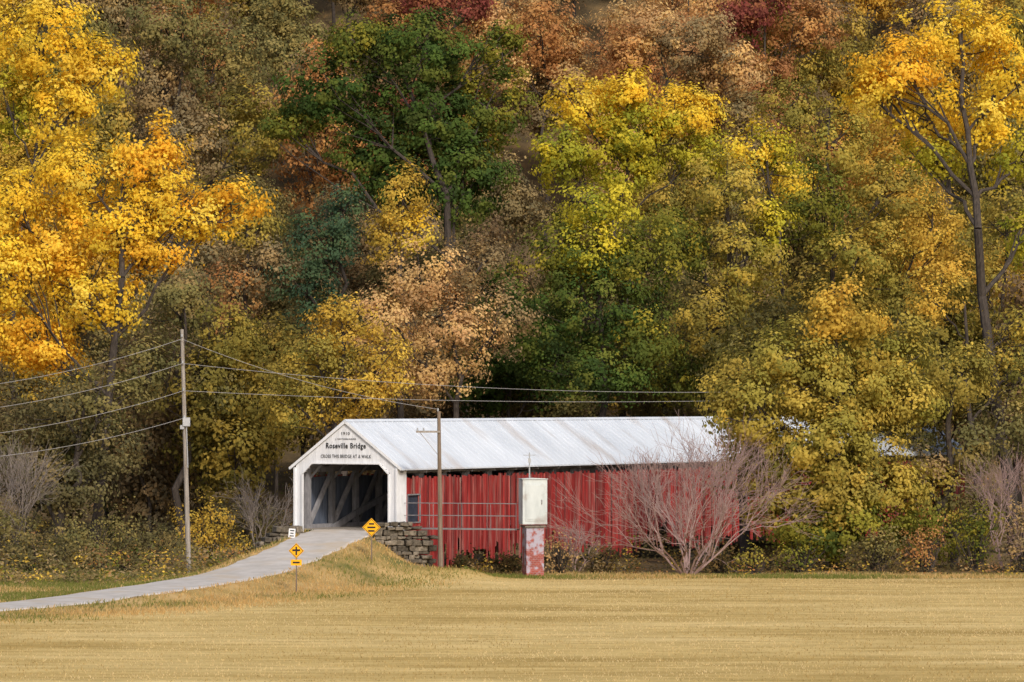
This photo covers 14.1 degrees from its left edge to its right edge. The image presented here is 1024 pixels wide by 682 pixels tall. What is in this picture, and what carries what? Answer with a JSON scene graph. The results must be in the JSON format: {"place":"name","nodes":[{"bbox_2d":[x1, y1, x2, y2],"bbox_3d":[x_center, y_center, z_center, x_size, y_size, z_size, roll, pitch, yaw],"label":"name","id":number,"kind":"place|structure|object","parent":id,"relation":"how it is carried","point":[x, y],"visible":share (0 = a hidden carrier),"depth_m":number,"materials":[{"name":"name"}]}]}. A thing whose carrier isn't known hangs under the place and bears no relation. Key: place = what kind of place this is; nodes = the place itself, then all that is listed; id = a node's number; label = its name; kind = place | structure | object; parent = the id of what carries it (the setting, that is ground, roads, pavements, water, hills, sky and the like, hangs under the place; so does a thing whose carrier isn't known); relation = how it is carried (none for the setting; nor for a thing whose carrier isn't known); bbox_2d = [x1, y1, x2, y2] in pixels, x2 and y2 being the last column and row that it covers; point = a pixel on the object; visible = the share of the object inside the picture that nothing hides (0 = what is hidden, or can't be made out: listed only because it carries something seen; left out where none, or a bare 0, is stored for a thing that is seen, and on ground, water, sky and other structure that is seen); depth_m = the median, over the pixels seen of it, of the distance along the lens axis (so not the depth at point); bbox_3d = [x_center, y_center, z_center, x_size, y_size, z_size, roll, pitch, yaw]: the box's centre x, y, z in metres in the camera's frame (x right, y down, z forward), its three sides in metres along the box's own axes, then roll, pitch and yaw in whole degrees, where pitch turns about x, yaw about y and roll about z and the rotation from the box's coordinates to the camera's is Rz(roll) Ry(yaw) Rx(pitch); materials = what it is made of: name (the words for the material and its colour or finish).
{"place":"outdoors","nodes":[
{"label":"outdoors","id":0,"kind":"place"},
{"bbox_2d":[0,529,373,610],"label":"road","id":1,"kind":"structure","parent":0,"point":[313,545],"depth_m":218.07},
{"bbox_2d":[0,0,1023,681],"bbox_3d":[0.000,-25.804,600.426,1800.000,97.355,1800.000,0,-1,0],"label":"ground","id":2,"kind":"structure","parent":0,"point":[590,8],"depth_m":185.02,"materials":[{"name":"plant"}]},
{"bbox_2d":[0,54,72,229],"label":"gold tree","id":3,"kind":"object","parent":2,"relation":"on","point":[30,152],"visible":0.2,"depth_m":372.08,"materials":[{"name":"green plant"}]},
{"bbox_2d":[0,424,79,568],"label":"bare shrub","id":4,"kind":"object","parent":2,"relation":"on","point":[14,480],"visible":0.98,"depth_m":238.91,"materials":[{"name":"grey plant"}]},
{"bbox_2d":[0,521,90,573],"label":"shrub","id":5,"kind":"object","parent":2,"relation":"on","point":[13,549],"visible":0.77,"depth_m":235.14,"materials":[{"name":"green plant"}]},
{"bbox_2d":[0,368,94,542],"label":"understorey tree","id":6,"kind":"object","parent":2,"relation":"on","point":[17,391],"visible":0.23,"depth_m":299.27,"materials":[{"name":"green plant"}]},
{"bbox_2d":[0,194,135,386],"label":"gold tree","id":7,"kind":"object","parent":2,"relation":"on","point":[96,264],"visible":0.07,"depth_m":336.53,"materials":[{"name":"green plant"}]},
{"bbox_2d":[0,0,154,543],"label":"golden tree","id":8,"kind":"object","parent":2,"relation":"on","point":[29,60],"visible":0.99,"depth_m":303.60,"materials":[{"name":"yellow plant"}]},
{"bbox_2d":[0,352,161,559],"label":"dark olive tree","id":9,"kind":"object","parent":2,"relation":"on","point":[93,406],"visible":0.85,"depth_m":254.17,"materials":[{"name":"green plant"}]},
{"bbox_2d":[33,3,140,210],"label":"dark olive tree","id":10,"kind":"object","parent":2,"relation":"on","point":[99,25],"visible":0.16,"depth_m":383.26,"materials":[{"name":"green plant"}]},
{"bbox_2d":[43,496,144,572],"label":"shrub","id":11,"kind":"object","parent":2,"relation":"on","point":[79,537],"visible":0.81,"depth_m":237.43,"materials":[{"name":"green plant"}]},
{"bbox_2d":[59,81,148,218],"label":"olive tree","id":12,"kind":"object","parent":2,"relation":"on","point":[111,130],"visible":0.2,"depth_m":371.88,"materials":[{"name":"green plant"}]},
{"bbox_2d":[41,371,180,546],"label":"understorey tree","id":13,"kind":"object","parent":2,"relation":"on","point":[105,508],"visible":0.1,"depth_m":297.42,"materials":[{"name":"green plant"}]},
{"bbox_2d":[0,108,280,555],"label":"orange tree","id":14,"kind":"object","parent":2,"relation":"on","point":[57,254],"visible":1,"depth_m":261.26,"materials":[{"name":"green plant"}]},
{"bbox_2d":[93,0,189,144],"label":"brown tree","id":15,"kind":"object","parent":2,"relation":"on","point":[108,7],"visible":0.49,"depth_m":401.02,"materials":[{"name":"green plant"}]},
{"bbox_2d":[78,313,224,546],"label":"understorey tree","id":16,"kind":"object","parent":2,"relation":"on","point":[149,488],"visible":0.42,"depth_m":289.46,"materials":[{"name":"green plant"}]},
{"bbox_2d":[103,514,199,571],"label":"shrub","id":17,"kind":"object","parent":2,"relation":"on","point":[167,539],"visible":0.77,"depth_m":239.29,"materials":[{"name":"green plant"}]},
{"bbox_2d":[96,0,211,143],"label":"brown tree","id":18,"kind":"object","parent":2,"relation":"on","point":[120,82],"visible":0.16,"depth_m":381.25,"materials":[{"name":"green plant"}]},
{"bbox_2d":[75,255,273,547],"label":"dark olive tree","id":19,"kind":"object","parent":2,"relation":"on","point":[185,295],"visible":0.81,"depth_m":282.87,"materials":[{"name":"green plant"}]},
{"bbox_2d":[180,329,190,572],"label":"utility pole","id":20,"kind":"object","parent":2,"relation":"on","point":[186,421],"visible":0.92,"depth_m":233.81,"materials":[{"name":"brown wood"}]},
{"bbox_2d":[97,0,291,351],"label":"brown tree","id":21,"kind":"object","parent":2,"relation":"on","point":[193,117],"visible":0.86,"depth_m":334.41,"materials":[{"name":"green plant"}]},
{"bbox_2d":[128,0,261,177],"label":"rusty tree","id":22,"kind":"object","parent":2,"relation":"on","point":[198,11],"visible":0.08,"depth_m":395.97,"materials":[{"name":"brown plant"}]},
{"bbox_2d":[132,232,275,500],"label":"brown tree","id":23,"kind":"object","parent":2,"relation":"on","point":[206,257],"visible":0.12,"depth_m":316.96,"materials":[{"name":"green plant"}]},
{"bbox_2d":[165,488,256,567],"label":"shrub","id":24,"kind":"object","parent":2,"relation":"on","point":[212,535],"visible":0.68,"depth_m":245.40,"materials":[{"name":"yellow plant"}]},
{"bbox_2d":[179,49,282,184],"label":"dark olive tree","id":25,"kind":"object","parent":2,"relation":"on","point":[225,113],"visible":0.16,"depth_m":384.27,"materials":[{"name":"green plant"}]},
{"bbox_2d":[149,324,322,537],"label":"understorey tree","id":26,"kind":"object","parent":2,"relation":"on","point":[225,456],"visible":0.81,"depth_m":282.21,"materials":[{"name":"green plant"}]},
{"bbox_2d":[191,118,296,255],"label":"dark olive tree","id":27,"kind":"object","parent":2,"relation":"on","point":[243,174],"visible":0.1,"depth_m":370.22,"materials":[{"name":"green plant"}]},
{"bbox_2d":[201,487,290,557],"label":"shrub","id":28,"kind":"object","parent":2,"relation":"on","point":[245,532],"visible":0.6,"depth_m":249.46,"materials":[{"name":"green plant"}]},
{"bbox_2d":[212,465,292,549],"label":"bare shrub","id":29,"kind":"object","parent":2,"relation":"on","point":[249,501],"visible":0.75,"depth_m":248.08,"materials":[{"name":"grey plant"}]},
{"bbox_2d":[196,175,311,527],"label":"rusty tree","id":30,"kind":"object","parent":2,"relation":"on","point":[245,277],"visible":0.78,"depth_m":307.17,"materials":[{"name":"brown plant"}]},
{"bbox_2d":[217,308,345,525],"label":"understorey tree","id":31,"kind":"object","parent":2,"relation":"on","point":[282,334],"visible":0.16,"depth_m":298.89,"materials":[{"name":"green plant"}]},
{"bbox_2d":[235,0,336,164],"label":"dark olive tree","id":32,"kind":"object","parent":2,"relation":"on","point":[285,33],"visible":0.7,"depth_m":394.93,"materials":[{"name":"green plant"}]},
{"bbox_2d":[239,220,339,335],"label":"dark olive tree","id":33,"kind":"object","parent":2,"relation":"on","point":[275,304],"visible":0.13,"depth_m":343.82,"materials":[{"name":"green plant"}]},
{"bbox_2d":[257,25,376,225],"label":"rusty tree","id":34,"kind":"object","parent":2,"relation":"on","point":[317,179],"visible":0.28,"depth_m":372.89,"materials":[{"name":"brown plant"}]},
{"bbox_2d":[258,183,376,476],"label":"teal green tree","id":35,"kind":"object","parent":2,"relation":"on","point":[339,230],"visible":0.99,"depth_m":305.75,"materials":[{"name":"green plant"}]},
{"bbox_2d":[249,287,423,475],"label":"yellow olive tree","id":36,"kind":"object","parent":2,"relation":"on","point":[348,407],"visible":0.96,"depth_m":269.00,"materials":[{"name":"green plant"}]},
{"bbox_2d":[298,313,417,475],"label":"understorey tree","id":37,"kind":"object","parent":2,"relation":"on","point":[378,417],"visible":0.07,"depth_m":303.14,"materials":[{"name":"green plant"}]},
{"bbox_2d":[318,203,427,295],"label":"brown tree","id":38,"kind":"object","parent":2,"relation":"on","point":[358,267],"visible":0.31,"depth_m":346.48,"materials":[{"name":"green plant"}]},
{"bbox_2d":[328,245,464,374],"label":"dark olive tree","id":39,"kind":"object","parent":2,"relation":"on","point":[374,274],"visible":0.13,"depth_m":332.68,"materials":[{"name":"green plant"}]},
{"bbox_2d":[254,2,540,410],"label":"green tree","id":40,"kind":"object","parent":2,"relation":"on","point":[457,136],"visible":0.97,"depth_m":320.84,"materials":[{"name":"green plant"}]},
{"bbox_2d":[354,156,442,418],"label":"gold tree","id":41,"kind":"object","parent":2,"relation":"on","point":[391,223],"visible":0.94,"depth_m":297.32,"materials":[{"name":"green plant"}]},
{"bbox_2d":[372,521,437,567],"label":"stone wing wall","id":42,"kind":"structure","parent":2,"relation":"on","point":[412,543],"depth_m":233.75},
{"bbox_2d":[360,0,505,221],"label":"dark red tree","id":43,"kind":"object","parent":2,"relation":"on","point":[478,10],"visible":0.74,"depth_m":377.49,"materials":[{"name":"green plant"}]},
{"bbox_2d":[377,285,501,472],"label":"understorey tree","id":44,"kind":"object","parent":2,"relation":"on","point":[417,413],"visible":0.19,"depth_m":308.85,"materials":[{"name":"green plant"}]},
{"bbox_2d":[342,230,551,417],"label":"tan tree","id":45,"kind":"object","parent":2,"relation":"on","point":[433,376],"visible":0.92,"depth_m":281.67,"materials":[{"name":"brown plant"}]},
{"bbox_2d":[430,0,522,89],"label":"tan tree","id":46,"kind":"object","parent":2,"relation":"on","point":[474,31],"visible":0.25,"depth_m":383.66,"materials":[{"name":"brown plant"}]},
{"bbox_2d":[437,209,546,415],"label":"brown tree","id":47,"kind":"object","parent":2,"relation":"on","point":[496,232],"visible":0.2,"depth_m":337.83,"materials":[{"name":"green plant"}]},
{"bbox_2d":[440,258,578,417],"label":"understorey tree","id":48,"kind":"object","parent":2,"relation":"on","point":[491,399],"visible":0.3,"depth_m":304.93,"materials":[{"name":"green plant"}]},
{"bbox_2d":[455,143,564,262],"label":"brown tree","id":49,"kind":"object","parent":2,"relation":"on","point":[522,214],"visible":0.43,"depth_m":354.68,"materials":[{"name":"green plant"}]},
{"bbox_2d":[0,567,1023,681],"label":"stubble","id":50,"kind":"object","parent":2,"relation":"on","point":[607,638],"visible":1,"depth_m":177.59,"materials":[{"name":"plant"}]},
{"bbox_2d":[0,528,1023,624],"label":"verge grass","id":51,"kind":"structure","parent":2,"relation":"on","point":[29,595],"depth_m":219.21,"materials":[{"name":"yellow plant"}]},
{"bbox_2d":[0,423,1023,584],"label":"undergrowth","id":52,"kind":"object","parent":2,"relation":"on","point":[150,570],"visible":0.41,"depth_m":236.11,"materials":[{"name":"green plant"}]},
{"bbox_2d":[520,525,545,575],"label":"brick pier","id":53,"kind":"structure","parent":2,"relation":"on","point":[532,549],"depth_m":233.39,"materials":[{"name":"brick"}]},
{"bbox_2d":[518,478,546,524],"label":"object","id":54,"kind":"structure","parent":53,"relation":"on","point":[532,501],"depth_m":233.41,"materials":[{"name":"white metal"}]},
{"bbox_2d":[491,44,579,201],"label":"brown tree","id":55,"kind":"object","parent":2,"relation":"on","point":[536,114],"visible":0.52,"depth_m":373.57,"materials":[{"name":"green plant"}]},
{"bbox_2d":[476,0,622,240],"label":"rusty tree","id":56,"kind":"object","parent":2,"relation":"on","point":[559,47],"visible":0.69,"depth_m":370.96,"materials":[{"name":"brown plant"}]},
{"bbox_2d":[490,326,616,417],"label":"understorey tree","id":57,"kind":"object","parent":2,"relation":"on","point":[568,409],"visible":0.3,"depth_m":309.71,"materials":[{"name":"green plant"}]},
{"bbox_2d":[491,177,698,416],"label":"green tree","id":58,"kind":"object","parent":2,"relation":"on","point":[566,277],"visible":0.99,"depth_m":285.98,"materials":[{"name":"green plant"}]},
{"bbox_2d":[289,416,964,567],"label":"covered bridge","id":59,"kind":"structure","parent":2,"relation":"on","point":[498,450],"depth_m":246.90,"materials":[{"name":"white paint"}]},
{"bbox_2d":[527,60,737,466],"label":"yellow tree","id":60,"kind":"object","parent":2,"relation":"on","point":[627,139],"visible":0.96,"depth_m":329.35,"materials":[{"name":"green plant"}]},
{"bbox_2d":[593,277,715,416],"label":"understorey tree","id":61,"kind":"object","parent":2,"relation":"on","point":[673,413],"visible":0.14,"depth_m":310.69,"materials":[{"name":"green plant"}]},
{"bbox_2d":[626,112,728,288],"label":"olive tree","id":62,"kind":"object","parent":2,"relation":"on","point":[660,197],"visible":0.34,"depth_m":360.45,"materials":[{"name":"green plant"}]},
{"bbox_2d":[583,0,774,269],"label":"tan tree","id":63,"kind":"object","parent":2,"relation":"on","point":[669,40],"visible":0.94,"depth_m":364.48,"materials":[{"name":"brown plant"}]},
{"bbox_2d":[539,404,828,574],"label":"bare shrub","id":64,"kind":"object","parent":2,"relation":"on","point":[686,558],"visible":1,"depth_m":235.59,"materials":[{"name":"brown plant"}]},
{"bbox_2d":[634,0,748,103],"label":"tan tree","id":65,"kind":"object","parent":2,"relation":"on","point":[690,11],"visible":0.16,"depth_m":385.74,"materials":[{"name":"brown plant"}]},
{"bbox_2d":[654,38,767,231],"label":"rusty tree","id":66,"kind":"object","parent":2,"relation":"on","point":[722,84],"visible":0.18,"depth_m":369.56,"materials":[{"name":"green plant"}]},
{"bbox_2d":[637,141,804,537],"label":"olive tree","id":67,"kind":"object","parent":2,"relation":"on","point":[734,275],"visible":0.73,"depth_m":297.49,"materials":[{"name":"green plant"}]},
{"bbox_2d":[665,177,798,338],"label":"dark olive tree","id":68,"kind":"object","parent":2,"relation":"on","point":[698,289],"visible":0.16,"depth_m":344.98,"materials":[{"name":"green plant"}]},
{"bbox_2d":[691,327,779,564],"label":"olive tree","id":69,"kind":"object","parent":2,"relation":"on","point":[730,369],"visible":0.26,"depth_m":249.84,"materials":[{"name":"green plant"}]},
{"bbox_2d":[692,82,790,265],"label":"brown tree","id":70,"kind":"object","parent":2,"relation":"on","point":[740,110],"visible":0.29,"depth_m":361.82,"materials":[{"name":"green plant"}]},
{"bbox_2d":[688,291,851,536],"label":"understorey tree","id":71,"kind":"object","parent":2,"relation":"on","point":[772,315],"visible":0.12,"depth_m":289.36,"materials":[{"name":"green plant"}]},
{"bbox_2d":[716,109,824,315],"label":"yellow tree","id":72,"kind":"object","parent":2,"relation":"on","point":[764,152],"visible":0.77,"depth_m":317.36,"materials":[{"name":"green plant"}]},
{"bbox_2d":[730,37,821,198],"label":"rusty tree","id":73,"kind":"object","parent":2,"relation":"on","point":[783,66],"visible":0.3,"depth_m":374.14,"materials":[{"name":"brown plant"}]},
{"bbox_2d":[708,0,853,200],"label":"dark red tree","id":74,"kind":"object","parent":2,"relation":"on","point":[751,18],"visible":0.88,"depth_m":376.12,"materials":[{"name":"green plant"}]},
{"bbox_2d":[726,0,849,129],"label":"olive tree","id":75,"kind":"object","parent":2,"relation":"on","point":[808,70],"visible":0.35,"depth_m":380.24,"materials":[{"name":"green plant"}]},
{"bbox_2d":[742,143,847,293],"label":"dark olive tree","id":76,"kind":"object","parent":2,"relation":"on","point":[794,264],"visible":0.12,"depth_m":345.10,"materials":[{"name":"green plant"}]},
{"bbox_2d":[765,523,828,571],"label":"shrub","id":77,"kind":"object","parent":2,"relation":"on","point":[800,559],"visible":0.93,"depth_m":238.66,"materials":[{"name":"green plant"}]},
{"bbox_2d":[689,271,958,569],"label":"olive gold tree","id":78,"kind":"object","parent":2,"relation":"on","point":[853,499],"visible":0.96,"depth_m":241.34,"materials":[{"name":"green plant"}]},
{"bbox_2d":[784,188,911,327],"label":"olive tree","id":79,"kind":"object","parent":2,"relation":"on","point":[816,269],"visible":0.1,"depth_m":336.21,"materials":[{"name":"green plant"}]},
{"bbox_2d":[808,6,902,138],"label":"olive tree","id":80,"kind":"object","parent":2,"relation":"on","point":[853,47],"visible":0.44,"depth_m":383.93,"materials":[{"name":"green plant"}]},
{"bbox_2d":[742,71,973,371],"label":"olive tree","id":81,"kind":"object","parent":2,"relation":"on","point":[799,114],"visible":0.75,"depth_m":301.05,"materials":[{"name":"green plant"}]},
{"bbox_2d":[821,0,911,54],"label":"gold tree","id":82,"kind":"object","parent":2,"relation":"on","point":[878,10],"visible":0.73,"depth_m":402.81,"materials":[{"name":"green plant"}]},
{"bbox_2d":[837,516,912,571],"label":"shrub","id":83,"kind":"object","parent":2,"relation":"on","point":[877,549],"visible":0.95,"depth_m":238.46,"materials":[{"name":"green plant"}]},
{"bbox_2d":[842,104,948,235],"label":"gold tree","id":84,"kind":"object","parent":2,"relation":"on","point":[895,139],"visible":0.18,"depth_m":360.31,"materials":[{"name":"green plant"}]},
{"bbox_2d":[838,315,962,538],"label":"understorey tree","id":85,"kind":"object","parent":2,"relation":"on","point":[929,436],"visible":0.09,"depth_m":295.56,"materials":[{"name":"green plant"}]},
{"bbox_2d":[848,160,976,324],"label":"gold tree","id":86,"kind":"object","parent":2,"relation":"on","point":[919,262],"visible":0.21,"depth_m":336.94,"materials":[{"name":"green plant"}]},
{"bbox_2d":[865,0,981,156],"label":"brown tree","id":87,"kind":"object","parent":2,"relation":"on","point":[915,10],"visible":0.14,"depth_m":384.50,"materials":[{"name":"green plant"}]},
{"bbox_2d":[896,515,954,571],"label":"shrub","id":88,"kind":"object","parent":2,"relation":"on","point":[928,553],"visible":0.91,"depth_m":239.66,"materials":[{"name":"brown plant"}]},
{"bbox_2d":[828,0,1023,549],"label":"yellow tree","id":89,"kind":"object","parent":2,"relation":"on","point":[882,83],"visible":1,"depth_m":270.91,"materials":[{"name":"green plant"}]},
{"bbox_2d":[882,332,1013,566],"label":"dark olive tree","id":90,"kind":"object","parent":2,"relation":"on","point":[973,447],"visible":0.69,"depth_m":245.51,"materials":[{"name":"green plant"}]},
{"bbox_2d":[902,0,1002,217],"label":"brown tree","id":91,"kind":"object","parent":2,"relation":"on","point":[968,80],"visible":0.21,"depth_m":372.09,"materials":[{"name":"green plant"}]},
{"bbox_2d":[899,271,1007,534],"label":"understorey tree","id":92,"kind":"object","parent":2,"relation":"on","point":[948,335],"visible":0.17,"depth_m":297.63,"materials":[{"name":"green plant"}]},
{"bbox_2d":[891,262,1023,549],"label":"olive tree","id":93,"kind":"object","parent":2,"relation":"on","point":[1016,334],"visible":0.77,"depth_m":261.69,"materials":[{"name":"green plant"}]},
{"bbox_2d":[925,498,1010,570],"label":"shrub","id":94,"kind":"object","parent":2,"relation":"on","point":[978,555],"visible":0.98,"depth_m":240.56,"materials":[{"name":"green plant"}]},
{"bbox_2d":[925,182,1022,311],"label":"olive tree","id":95,"kind":"object","parent":2,"relation":"on","point":[960,211],"visible":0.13,"depth_m":341.45,"materials":[{"name":"green plant"}]},
{"bbox_2d":[941,103,1023,252],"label":"dark olive tree","id":96,"kind":"object","parent":2,"relation":"on","point":[979,170],"visible":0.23,"depth_m":354.06,"materials":[{"name":"green plant"}]},
{"bbox_2d":[943,183,1023,528],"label":"olive tree","id":97,"kind":"object","parent":2,"relation":"on","point":[969,291],"visible":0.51,"depth_m":295.35,"materials":[{"name":"green plant"}]},
{"bbox_2d":[950,442,1023,568],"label":"bare shrub","id":98,"kind":"object","parent":2,"relation":"on","point":[1001,484],"visible":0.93,"depth_m":242.84,"materials":[{"name":"brown plant"}]},
{"bbox_2d":[971,0,1023,135],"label":"olive tree","id":99,"kind":"object","parent":2,"relation":"on","point":[1017,25],"visible":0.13,"depth_m":374.72,"materials":[{"name":"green plant"}]},
{"bbox_2d":[977,250,1023,488],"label":"understorey tree","id":100,"kind":"object","parent":2,"relation":"on","point":[1017,300],"visible":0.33,"depth_m":285.13,"materials":[{"name":"green plant"}]},
{"bbox_2d":[989,491,1023,571],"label":"shrub","id":101,"kind":"object","parent":2,"relation":"on","point":[1013,551],"visible":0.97,"depth_m":239.18,"materials":[{"name":"green plant"}]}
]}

